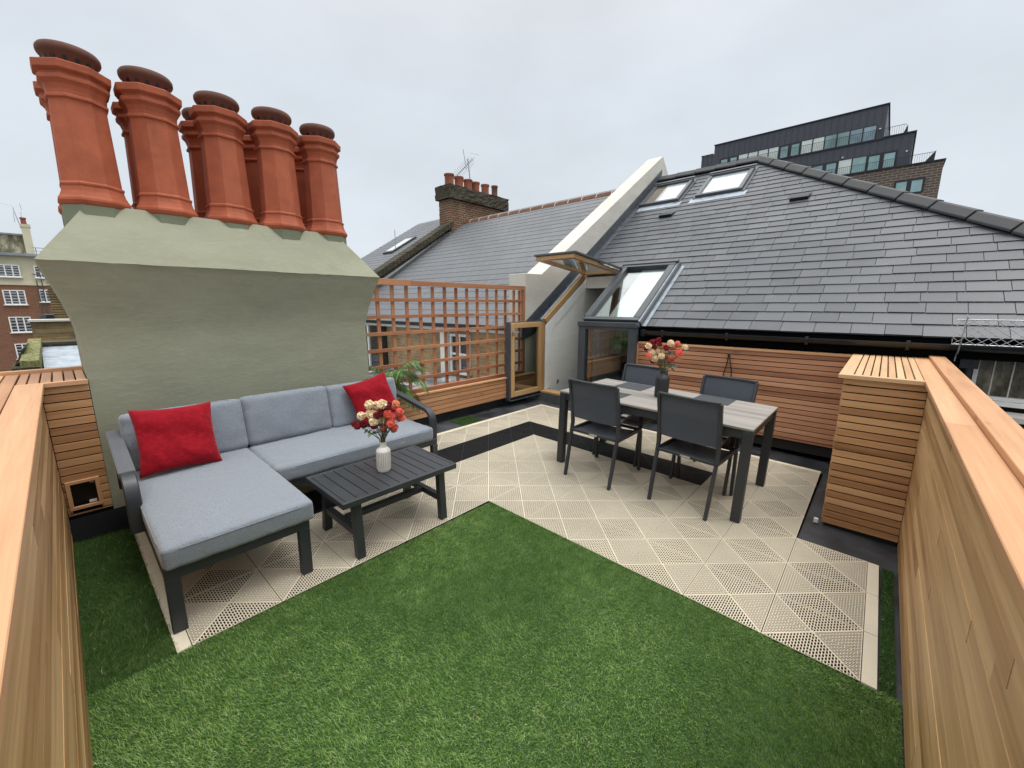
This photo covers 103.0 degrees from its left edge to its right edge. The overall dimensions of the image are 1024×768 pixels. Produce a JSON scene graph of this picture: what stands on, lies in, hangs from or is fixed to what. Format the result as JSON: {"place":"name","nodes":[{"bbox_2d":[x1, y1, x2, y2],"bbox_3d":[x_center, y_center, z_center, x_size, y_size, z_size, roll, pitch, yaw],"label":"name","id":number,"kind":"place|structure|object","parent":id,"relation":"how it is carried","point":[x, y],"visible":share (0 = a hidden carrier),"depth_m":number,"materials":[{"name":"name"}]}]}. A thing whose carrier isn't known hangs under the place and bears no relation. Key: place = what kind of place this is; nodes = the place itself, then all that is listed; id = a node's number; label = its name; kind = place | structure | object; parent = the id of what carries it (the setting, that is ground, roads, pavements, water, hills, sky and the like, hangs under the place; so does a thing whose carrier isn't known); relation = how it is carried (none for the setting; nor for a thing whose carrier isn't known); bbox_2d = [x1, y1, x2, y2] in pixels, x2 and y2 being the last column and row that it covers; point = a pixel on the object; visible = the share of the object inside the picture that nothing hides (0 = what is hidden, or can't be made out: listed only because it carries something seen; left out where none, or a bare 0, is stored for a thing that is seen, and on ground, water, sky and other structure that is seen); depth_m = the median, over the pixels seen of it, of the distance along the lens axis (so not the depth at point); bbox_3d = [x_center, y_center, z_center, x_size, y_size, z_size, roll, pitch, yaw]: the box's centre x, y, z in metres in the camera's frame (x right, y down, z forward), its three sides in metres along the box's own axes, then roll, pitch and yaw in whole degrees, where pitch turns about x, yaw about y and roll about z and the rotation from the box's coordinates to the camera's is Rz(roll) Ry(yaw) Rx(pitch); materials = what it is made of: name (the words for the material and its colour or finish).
{"place":"outdoors","nodes":[
{"label":"outdoors","id":0,"kind":"place"},
{"bbox_2d":[0,217,52,371],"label":"apartment building","id":1,"kind":"structure","parent":0,"point":[24,296],"depth_m":45.66,"materials":[{"name":"brick"}]},
{"bbox_2d":[1,203,21,227],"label":"tv aerial","id":2,"kind":"object","parent":1,"relation":"on","point":[14,212],"visible":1,"depth_m":45.80,"materials":[{"name":"metal"}]},
{"bbox_2d":[0,264,22,277],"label":"window","id":3,"kind":"structure","parent":1,"relation":"in","point":[7,271],"depth_m":44.77,"materials":[{"name":"white paint"}]},
{"bbox_2d":[2,290,27,304],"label":"window","id":4,"kind":"structure","parent":1,"relation":"in","point":[11,297],"depth_m":45.25,"materials":[{"name":"white paint"}]},
{"bbox_2d":[8,317,31,332],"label":"window","id":5,"kind":"structure","parent":1,"relation":"in","point":[17,324],"depth_m":45.77,"materials":[{"name":"white paint"}]},
{"bbox_2d":[14,343,25,359],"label":"window","id":6,"kind":"structure","parent":1,"relation":"in","point":[18,347],"depth_m":45.94,"materials":[{"name":"white paint"}]},
{"bbox_2d":[33,266,44,278],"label":"window","id":7,"kind":"structure","parent":1,"relation":"in","point":[36,271],"depth_m":46.23,"materials":[{"name":"white paint"}]},
{"bbox_2d":[39,290,50,302],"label":"window","id":8,"kind":"structure","parent":1,"relation":"in","point":[40,291],"depth_m":46.81,"materials":[{"name":"white paint"}]},
{"bbox_2d":[38,314,54,318],"bbox_3d":[-8.421,-0.995,7.400,0.510,0.530,0.240,10,15,41],"label":"roof cowl","id":9,"kind":"object","parent":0,"point":[47,316],"visible":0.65,"depth_m":7.22,"materials":[{"name":"plastic"}]},
{"bbox_2d":[27,319,75,340],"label":"brick wall","id":10,"kind":"structure","parent":0,"point":[52,329],"depth_m":5.95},
{"bbox_2d":[46,282,68,318],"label":"brick gable","id":11,"kind":"structure","parent":0,"point":[58,310],"depth_m":8.59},
{"bbox_2d":[42,340,81,368],"bbox_3d":[-4.546,-0.028,5.161,0.850,1.085,1.800,10,15,41],"label":"lead dormer","id":12,"kind":"object","parent":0,"point":[61,353],"visible":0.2,"depth_m":4.51,"materials":[{"name":"metal"}]},
{"bbox_2d":[11,338,43,370],"bbox_3d":[-5.095,-0.191,4.309,0.720,0.530,0.220,10,15,41],"label":"mossy coping","id":13,"kind":"object","parent":12,"relation":"on","point":[30,357],"visible":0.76,"depth_m":4.17,"materials":[{"name":"stone"}]},
{"bbox_2d":[361,219,439,269],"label":"house","id":14,"kind":"structure","parent":0,"point":[379,256],"depth_m":14.90,"materials":[{"name":"tile"}]},
{"bbox_2d":[366,189,615,377],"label":"neighbour house","id":15,"kind":"structure","parent":0,"point":[496,249],"depth_m":10.40,"materials":[{"name":"tile"}]},
{"bbox_2d":[373,221,453,287],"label":"gable parapet","id":16,"kind":"structure","parent":15,"relation":"attached to","point":[392,267],"depth_m":13.22,"materials":[{"name":"brick"}]},
{"bbox_2d":[369,366,470,388],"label":"flat roof","id":17,"kind":"structure","parent":15,"relation":"on","point":[430,381],"depth_m":8.50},
{"bbox_2d":[450,333,470,375],"bbox_3d":[-1.095,-0.621,8.541,0.610,0.840,0.080,10,15,41],"label":"window","id":18,"kind":"structure","parent":15,"relation":"in","point":[462,337],"depth_m":8.54,"materials":[{"name":"white paint"}]},
{"bbox_2d":[435,173,508,232],"bbox_3d":[-1.422,-5.851,15.380,0.836,3.423,2.996,10,15,41],"label":"brick chimney","id":19,"kind":"object","parent":15,"relation":"on","point":[459,204],"visible":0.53,"depth_m":14.50,"materials":[{"name":"brick"}]},
{"bbox_2d":[452,150,477,178],"bbox_3d":[-1.749,-7.784,15.151,1.225,1.705,0.394,-5,12,-26],"label":"tv aerial","id":20,"kind":"object","parent":19,"relation":"attached to","point":[468,163],"visible":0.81,"depth_m":15.11,"materials":[{"name":"metal"}]},
{"bbox_2d":[86,502,905,767],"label":"lawn","id":21,"kind":"structure","parent":0,"point":[199,736],"depth_m":1.82,"materials":[{"name":"green plant"}]},
{"bbox_2d":[0,0,1023,257],"label":"sky","id":22,"kind":"structure","parent":0,"point":[555,100],"materials":[{"name":"grey"}]},
{"bbox_2d":[192,398,904,767],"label":"roof deck","id":23,"kind":"structure","parent":0,"point":[880,554],"depth_m":3.08,"materials":[{"name":"black rubber"}]},
{"bbox_2d":[0,366,113,767],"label":"timber parapet","id":24,"kind":"structure","parent":23,"relation":"on","point":[53,479],"depth_m":1.36,"materials":[{"name":"brown wood"}]},
{"bbox_2d":[70,506,129,542],"bbox_3d":[-2.229,0.963,3.596,0.200,0.338,2.241,10,15,41],"label":"felt upstand","id":25,"kind":"object","parent":23,"relation":"on","point":[111,521],"visible":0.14,"depth_m":2.85,"materials":[{"name":"black"}]},
{"bbox_2d":[29,39,379,508],"bbox_3d":[-2.572,-0.565,3.798,1.221,3.661,2.317,10,15,41],"label":"chimney stack","id":26,"kind":"object","parent":23,"relation":"on","point":[252,273],"visible":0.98,"depth_m":3.18,"materials":[{"name":"paint"}]},
{"bbox_2d":[366,278,524,393],"bbox_3d":[-0.815,-0.686,5.757,0.069,1.460,3.068,10,15,41],"label":"trellis","id":27,"kind":"object","parent":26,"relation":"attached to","point":[378,317],"visible":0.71,"depth_m":5.68,"materials":[{"name":"brown wood"}]},
{"bbox_2d":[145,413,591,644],"bbox_3d":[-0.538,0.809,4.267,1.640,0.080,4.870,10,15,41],"label":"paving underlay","id":28,"kind":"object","parent":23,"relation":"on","point":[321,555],"depth_m":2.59,"materials":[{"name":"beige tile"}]},
{"bbox_2d":[363,360,428,413],"bbox_3d":[-1.441,0.188,4.703,0.956,0.945,1.058,10,15,41],"label":"potted palm","id":29,"kind":"object","parent":23,"relation":"on","point":[400,375],"visible":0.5,"depth_m":4.57,"materials":[{"name":"green plant"}]},
{"bbox_2d":[398,372,535,420],"bbox_3d":[-0.698,0.163,5.836,0.168,0.328,3.100,10,15,41],"label":"slatted planter","id":30,"kind":"object","parent":23,"relation":"on","point":[440,401],"visible":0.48,"depth_m":5.77,"materials":[{"name":"brown wood"}]},
{"bbox_2d":[412,398,525,424],"bbox_3d":[-0.793,0.509,5.923,0.060,0.340,3.000,10,15,41],"label":"felt edge","id":31,"kind":"object","parent":23,"relation":"on","point":[464,411],"depth_m":6.00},
{"bbox_2d":[74,417,894,698],"bbox_3d":[-0.269,1.095,2.978,4.534,0.160,3.942,10,15,41],"label":"turf offcut backing","id":32,"kind":"object","parent":23,"relation":"on","point":[887,635],"visible":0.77,"depth_m":2.09,"materials":[{"name":"green plant"}]},
{"bbox_2d":[73,527,178,695],"bbox_3d":[-2.247,1.156,2.314,1.565,0.074,0.345,10,15,41],"label":"lawn strip","id":33,"kind":"object","parent":32,"relation":"on","point":[96,554],"visible":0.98,"depth_m":2.16,"materials":[{"name":"green plant"}]},
{"bbox_2d":[450,415,482,425],"bbox_3d":[-0.623,0.499,5.661,0.334,0.031,0.367,10,15,41],"label":"lawn patch","id":34,"kind":"object","parent":32,"relation":"on","point":[462,419],"visible":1,"depth_m":5.66,"materials":[{"name":"green plant"}]},
{"bbox_2d":[879,567,897,696],"bbox_3d":[2.064,1.299,2.241,0.083,0.031,1.196,10,15,41],"label":"lawn offcut","id":35,"kind":"object","parent":32,"relation":"on","point":[883,576],"visible":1,"depth_m":2.14,"materials":[{"name":"green plant"}]},
{"bbox_2d":[135,404,878,690],"bbox_3d":[0.361,0.989,3.454,4.133,0.160,4.939,10,15,41],"label":"paving edging","id":36,"kind":"object","parent":23,"relation":"on","point":[869,659],"visible":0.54,"depth_m":2.29,"materials":[{"name":"beige tile"}]},
{"bbox_2d":[304,421,711,513],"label":"black tile path","id":37,"kind":"structure","parent":23,"relation":"on","point":[506,436],"depth_m":4.60,"materials":[{"name":"tile"}]},
{"bbox_2d":[181,406,866,680],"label":"tile paving","id":38,"kind":"structure","parent":23,"relation":"on","point":[545,415],"depth_m":2.99,"materials":[{"name":"beige tile"}]},
{"bbox_2d":[105,377,437,634],"bbox_3d":[-1.490,0.567,3.123,1.472,0.857,2.166,12,16,41],"label":"corner sofa","id":39,"kind":"object","parent":38,"relation":"on","point":[241,498],"visible":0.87,"depth_m":2.63,"materials":[{"name":"grey blue woven fabric"},{"name":"dark grey powder-coated metal"}]},
{"bbox_2d":[127,401,222,477],"bbox_3d":[-2.256,0.360,2.750,0.220,0.433,0.455,10,15,41],"label":"scatter cushion","id":40,"kind":"object","parent":39,"relation":"on","point":[172,438],"visible":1,"depth_m":2.69,"materials":[{"name":"red fabric"}]},
{"bbox_2d":[342,372,399,422],"bbox_3d":[-1.306,0.142,3.829,0.215,0.478,0.488,10,15,41],"label":"scatter cushion","id":41,"kind":"object","parent":39,"relation":"on","point":[374,389],"visible":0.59,"depth_m":3.75,"materials":[{"name":"red fabric"}]},
{"bbox_2d":[305,445,455,559],"bbox_3d":[-0.928,0.830,2.998,0.544,0.425,0.894,12,16,40],"label":"coffee table","id":42,"kind":"object","parent":38,"relation":"on","point":[353,487],"visible":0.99,"depth_m":2.87,"materials":[{"name":"black wood"}]},
{"bbox_2d":[376,441,390,471],"bbox_3d":[-0.922,0.517,2.924,0.101,0.218,0.101,12,16,41],"label":"vase","id":43,"kind":"object","parent":42,"relation":"on","point":[383,457],"visible":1,"depth_m":2.89,"materials":[{"name":"white ceramic"}]},
{"bbox_2d":[351,399,405,442],"bbox_3d":[-0.947,0.293,2.886,0.394,0.397,0.162,-1,11,-6],"label":"bouquet","id":44,"kind":"object","parent":43,"relation":"in","point":[384,417],"visible":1,"depth_m":2.85,"materials":[{"name":"multicoloured plant"}]},
{"bbox_2d":[564,378,643,490],"bbox_3d":[0.901,0.410,3.939,0.538,0.955,0.676,12,16,40],"label":"garden chair","id":45,"kind":"object","parent":38,"relation":"on","point":[597,406],"visible":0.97,"depth_m":3.72,"materials":[{"name":"charcoal mesh"},{"name":"dark grey powder-coated metal"}]},
{"bbox_2d":[592,363,667,466],"bbox_3d":[1.309,0.303,4.495,0.538,0.955,0.676,12,16,40],"label":"garden chair","id":46,"kind":"object","parent":38,"relation":"on","point":[640,374],"visible":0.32,"depth_m":4.60,"materials":[{"name":"charcoal mesh"},{"name":"dark grey metal"}]},
{"bbox_2d":[557,378,777,523],"bbox_3d":[1.439,0.510,3.993,1.740,0.765,0.954,12,16,40],"label":"dining table","id":47,"kind":"object","parent":38,"relation":"on","point":[746,422],"visible":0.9,"depth_m":3.62,"materials":[{"name":"grey wood"}]},
{"bbox_2d":[620,392,630,397],"bbox_3d":[0.950,0.099,4.014,0.335,0.006,0.315,12,16,40],"label":"placemat","id":48,"kind":"object","parent":47,"relation":"on","point":[622,395],"visible":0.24,"depth_m":4.00,"materials":[{"name":"grey fabric"}]},
{"bbox_2d":[615,382,653,390],"bbox_3d":[1.317,0.026,4.408,0.310,0.006,0.320,12,16,41],"label":"placemat","id":49,"kind":"object","parent":47,"relation":"on","point":[634,386],"visible":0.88,"depth_m":4.39,"materials":[{"name":"grey fabric"}]},
{"bbox_2d":[654,370,669,396],"bbox_3d":[1.450,0.000,3.936,0.128,0.258,0.128,12,16,41],"label":"vase","id":50,"kind":"object","parent":47,"relation":"on","point":[662,380],"visible":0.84,"depth_m":3.89,"materials":[{"name":"black ceramic"}]},
{"bbox_2d":[643,337,687,373],"bbox_3d":[1.459,-0.247,3.889,0.409,0.406,0.164,-1,11,-3],"label":"bouquet","id":51,"kind":"object","parent":50,"relation":"in","point":[678,352],"visible":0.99,"depth_m":3.86,"materials":[{"name":"multicoloured plant"}]},
{"bbox_2d":[694,394,735,405],"bbox_3d":[1.936,0.149,3.907,0.320,0.008,0.310,13,17,41],"label":"placemat","id":52,"kind":"object","parent":47,"relation":"on","point":[725,401],"visible":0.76,"depth_m":3.92,"materials":[{"name":"grey fabric"}]},
{"bbox_2d":[647,391,740,520],"bbox_3d":[1.567,0.528,3.469,0.538,0.955,0.676,13,16,43],"label":"garden chair","id":53,"kind":"object","parent":38,"relation":"on","point":[692,427],"visible":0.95,"depth_m":3.26,"materials":[{"name":"charcoal mesh"},{"name":"dark grey metal"}]},
{"bbox_2d":[669,374,758,495],"bbox_3d":[1.945,0.443,3.921,0.538,0.955,0.676,13,16,42],"label":"garden chair","id":54,"kind":"object","parent":38,"relation":"on","point":[740,389],"visible":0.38,"depth_m":3.99,"materials":[{"name":"charcoal mesh"},{"name":"dark grey metal"}]},
{"bbox_2d":[527,391,570,407],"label":"felt kerb","id":55,"kind":"structure","parent":23,"relation":"on","point":[549,398],"depth_m":6.81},
{"bbox_2d":[636,341,852,457],"bbox_3d":[2.664,0.108,5.100,2.356,1.142,0.095,10,15,41],"label":"slatted screen","id":56,"kind":"object","parent":23,"relation":"on","point":[801,390],"visible":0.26,"depth_m":4.65,"materials":[{"name":"red wood"}]},
{"bbox_2d":[723,353,731,376],"bbox_3d":[2.640,-0.215,4.988,0.106,0.321,0.028,10,15,41],"label":"cable loop","id":57,"kind":"object","parent":56,"relation":"hanging from","point":[727,363],"visible":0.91,"depth_m":4.97,"materials":[{"name":"black plastic"}]},
{"bbox_2d":[760,542,867,682],"bbox_3d":[1.847,1.264,2.432,0.410,0.021,1.180,10,15,41],"label":"paving underlay","id":58,"kind":"object","parent":23,"relation":"on","point":[823,652],"visible":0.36,"depth_m":2.27,"materials":[{"name":"beige tile"}]},
{"bbox_2d":[821,354,927,546],"bbox_3d":[3.154,0.474,3.587,0.474,1.300,1.720,10,15,41],"label":"slatted box","id":59,"kind":"object","parent":23,"relation":"on","point":[880,412],"visible":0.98,"depth_m":2.98,"materials":[{"name":"brown wood"}]},
{"bbox_2d":[897,355,1023,767],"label":"timber parapet","id":60,"kind":"structure","parent":23,"relation":"on","point":[960,549],"depth_m":1.28,"materials":[{"name":"brown wood"}]},
{"bbox_2d":[701,102,946,198],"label":"modern block","id":61,"kind":"structure","parent":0,"point":[863,144],"depth_m":40.12,"materials":[{"name":"metal"}]},
{"bbox_2d":[720,157,728,163],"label":"window","id":62,"kind":"structure","parent":61,"relation":"in","point":[726,159],"depth_m":47.58,"materials":[{"name":"teal glass"}]},
{"bbox_2d":[729,155,738,161],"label":"window","id":63,"kind":"structure","parent":61,"relation":"in","point":[731,158],"depth_m":46.96,"materials":[{"name":"glass"}]},
{"bbox_2d":[738,153,747,159],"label":"window","id":64,"kind":"structure","parent":61,"relation":"in","point":[745,155],"depth_m":46.32,"materials":[{"name":"grey glass"}]},
{"bbox_2d":[748,151,757,157],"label":"window","id":65,"kind":"structure","parent":61,"relation":"in","point":[750,154],"depth_m":45.66,"materials":[{"name":"white glass"}]},
{"bbox_2d":[758,148,768,156],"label":"window","id":66,"kind":"structure","parent":61,"relation":"in","point":[764,151],"depth_m":45.00,"materials":[{"name":"white glass"}]},
{"bbox_2d":[768,146,778,158],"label":"window","id":67,"kind":"structure","parent":61,"relation":"in","point":[773,149],"depth_m":44.38,"materials":[{"name":"grey glass"}]},
{"bbox_2d":[778,144,789,158],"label":"window","id":68,"kind":"structure","parent":61,"relation":"in","point":[787,146],"depth_m":43.77,"materials":[{"name":"teal glass"}]},
{"bbox_2d":[789,141,801,156],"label":"window","id":69,"kind":"structure","parent":61,"relation":"in","point":[796,144],"depth_m":43.12,"materials":[{"name":"teal glass"}]},
{"bbox_2d":[800,139,812,154],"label":"window","id":70,"kind":"structure","parent":61,"relation":"in","point":[810,141],"depth_m":42.45,"materials":[{"name":"white glass"}]},
{"bbox_2d":[812,136,824,151],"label":"window","id":71,"kind":"structure","parent":61,"relation":"in","point":[817,148],"depth_m":41.79,"materials":[{"name":"grey glass"}]},
{"bbox_2d":[812,163,824,169],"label":"window","id":72,"kind":"structure","parent":61,"relation":"in","point":[819,166],"depth_m":42.01,"materials":[{"name":"teal glass"}]},
{"bbox_2d":[823,133,837,149],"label":"window","id":73,"kind":"structure","parent":61,"relation":"in","point":[833,136],"depth_m":41.14,"materials":[{"name":"teal glass"}]},
{"bbox_2d":[824,161,837,173],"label":"window","id":74,"kind":"structure","parent":61,"relation":"in","point":[833,165],"depth_m":41.36,"materials":[{"name":"teal glass"}]},
{"bbox_2d":[836,131,849,146],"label":"window","id":75,"kind":"structure","parent":61,"relation":"in","point":[847,133],"depth_m":40.48,"materials":[{"name":"teal glass"}]},
{"bbox_2d":[837,158,852,174],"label":"window","id":76,"kind":"structure","parent":61,"relation":"in","point":[845,163],"depth_m":40.71,"materials":[{"name":"grey glass"}]},
{"bbox_2d":[848,127,863,144],"bbox_3d":[33.625,-24.206,39.836,0.992,1.320,0.049,10,15,41],"label":"window","id":77,"kind":"structure","parent":61,"relation":"in","point":[856,131],"depth_m":39.83,"materials":[{"name":"blue glass"}]},
{"bbox_2d":[850,155,866,173],"bbox_3d":[34.038,-21.519,40.005,1.099,1.460,0.050,10,15,41],"label":"window","id":78,"kind":"structure","parent":61,"relation":"in","point":[862,160],"depth_m":40.00,"materials":[{"name":"teal glass"}]},
{"bbox_2d":[862,125,876,141],"bbox_3d":[34.360,-24.079,39.181,0.992,1.320,0.049,10,15,41],"label":"window","id":79,"kind":"structure","parent":61,"relation":"in","point":[874,127],"depth_m":39.18,"materials":[{"name":"blue glass"}]},
{"bbox_2d":[865,152,882,170],"bbox_3d":[34.852,-21.378,39.279,1.099,1.460,0.050,10,15,41],"label":"window","id":80,"kind":"structure","parent":61,"relation":"in","point":[873,158],"depth_m":39.26,"materials":[{"name":"teal glass"}]},
{"bbox_2d":[880,150,897,168],"bbox_3d":[35.667,-21.236,38.553,1.099,1.460,0.050,10,15,41],"label":"window","id":81,"kind":"structure","parent":61,"relation":"in","point":[893,154],"depth_m":38.54,"materials":[{"name":"teal glass"}]},
{"bbox_2d":[894,179,909,190],"bbox_3d":[36.550,-18.473,38.301,1.049,1.250,0.049,10,15,41],"label":"window","id":82,"kind":"structure","parent":61,"relation":"in","point":[902,184],"depth_m":38.21,"materials":[{"name":"teal glass"}]},
{"bbox_2d":[908,177,925,192],"bbox_3d":[37.328,-18.338,37.608,1.049,1.250,0.049,10,15,41],"label":"window","id":83,"kind":"structure","parent":61,"relation":"in","point":[916,184],"depth_m":37.60,"materials":[{"name":"teal glass"}]},
{"label":"ground","id":84,"kind":"structure","parent":0,"visible":0},
{"bbox_2d":[505,156,1023,454],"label":"house","id":85,"kind":"structure","parent":84,"relation":"on","point":[762,252],"depth_m":5.50,"materials":[{"name":"tile"}]},
{"bbox_2d":[509,156,667,385],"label":"party wall","id":86,"kind":"structure","parent":85,"relation":"attached to","point":[596,231],"depth_m":7.78,"materials":[{"name":"white paint"}]},
{"bbox_2d":[577,321,639,380],"bbox_3d":[1.397,-0.320,6.083,0.950,1.197,0.130,10,15,41],"label":"fixed window frame","id":87,"kind":"structure","parent":85,"relation":"in","point":[584,326],"depth_m":6.03,"materials":[{"name":"grey metal"}]},
{"bbox_2d":[951,316,1023,360],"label":"wire tray","id":88,"kind":"object","parent":85,"relation":"attached to","point":[966,324],"visible":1,"depth_m":3.51,"materials":[{"name":"metal"}]},
{"bbox_2d":[971,360,1023,408],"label":"window frame","id":89,"kind":"structure","parent":85,"relation":"in","point":[1002,382],"depth_m":3.73,"materials":[{"name":"white paint"}]},
{"bbox_2d":[1006,412,1023,423],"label":"window ledge","id":90,"kind":"object","parent":85,"relation":"attached to","point":[1018,418],"depth_m":3.52,"materials":[{"name":"white"}]}
]}

